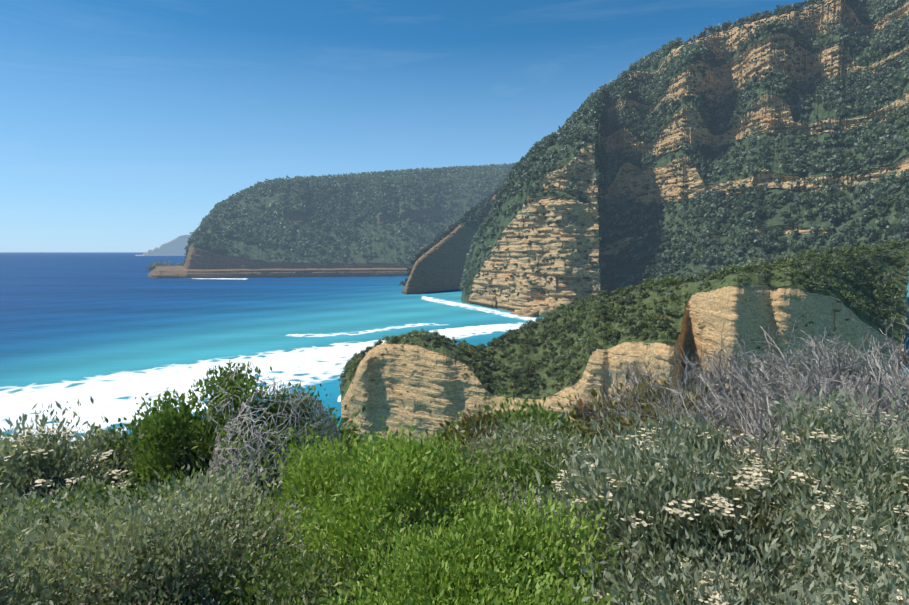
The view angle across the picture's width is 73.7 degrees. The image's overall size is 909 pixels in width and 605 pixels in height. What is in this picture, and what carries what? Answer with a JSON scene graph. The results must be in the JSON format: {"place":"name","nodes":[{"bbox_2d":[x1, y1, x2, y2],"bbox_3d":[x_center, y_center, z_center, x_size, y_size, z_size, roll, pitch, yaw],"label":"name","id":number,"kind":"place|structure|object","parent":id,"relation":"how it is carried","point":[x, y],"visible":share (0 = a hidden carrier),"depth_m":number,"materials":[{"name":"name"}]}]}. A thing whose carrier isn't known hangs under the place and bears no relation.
{"place":"outdoors","nodes":[
{"label":"outdoors","id":0,"kind":"place"},
{"bbox_2d":[135,235,190,255],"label":"island","id":1,"kind":"structure","parent":0,"point":[175,246],"depth_m":4991.46,"materials":[{"name":"blue stone"}]},
{"bbox_2d":[146,163,515,278],"bbox_3d":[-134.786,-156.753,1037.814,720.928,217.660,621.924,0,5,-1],"label":"headland terrain","id":2,"kind":"structure","parent":0,"point":[207,262],"depth_m":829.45,"materials":[{"name":"green plant"}]},
{"bbox_2d":[0,0,807,251],"label":"sky","id":3,"kind":"structure","parent":0,"point":[124,123],"materials":[{"name":"blue"}]},
{"bbox_2d":[402,195,495,294],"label":"mountain buttress","id":4,"kind":"structure","parent":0,"point":[439,266],"depth_m":508.88,"materials":[{"name":"grey stone"}]},
{"bbox_2d":[0,252,908,448],"bbox_3d":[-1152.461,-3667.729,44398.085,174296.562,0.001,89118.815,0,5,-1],"label":"sea water","id":5,"kind":"structure","parent":0,"point":[113,335],"depth_m":257.80,"materials":[{"name":"blue liquid"}]},
{"bbox_2d":[341,245,908,450],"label":"rocky bluff","id":6,"kind":"structure","parent":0,"point":[424,374],"depth_m":80.20,"materials":[{"name":"beige stone"}]},
{"bbox_2d":[338,237,908,414],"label":"shrubs","id":7,"kind":"object","parent":6,"relation":"on","point":[861,304],"visible":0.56,"depth_m":87.53,"materials":[{"name":"green plant"}]},
{"bbox_2d":[461,0,908,311],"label":"mountain terrain","id":8,"kind":"structure","parent":0,"point":[556,287],"depth_m":327.16,"materials":[{"name":"beige stone"}]},
{"bbox_2d":[511,298,577,316],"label":"beach","id":9,"kind":"structure","parent":8,"relation":"on","point":[540,311],"depth_m":299.50,"materials":[{"name":"beige sand"}]},
{"bbox_2d":[399,0,908,343],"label":"mountain trees","id":10,"kind":"object","parent":8,"relation":"on","point":[867,83],"visible":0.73,"depth_m":321.82,"materials":[{"name":"green plant"}]},
{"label":"ground","id":11,"kind":"structure","parent":0,"visible":0},
{"bbox_2d":[0,315,908,604],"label":"shrubs","id":12,"kind":"object","parent":11,"relation":"on","point":[644,493],"visible":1,"depth_m":2.98,"materials":[{"name":"green plant"}]},
{"bbox_2d":[738,354,904,463],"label":"dry twigs","id":13,"kind":"object","parent":11,"relation":"on","point":[848,381],"visible":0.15,"depth_m":4.16,"materials":[{"name":"grey plant"}]}
]}

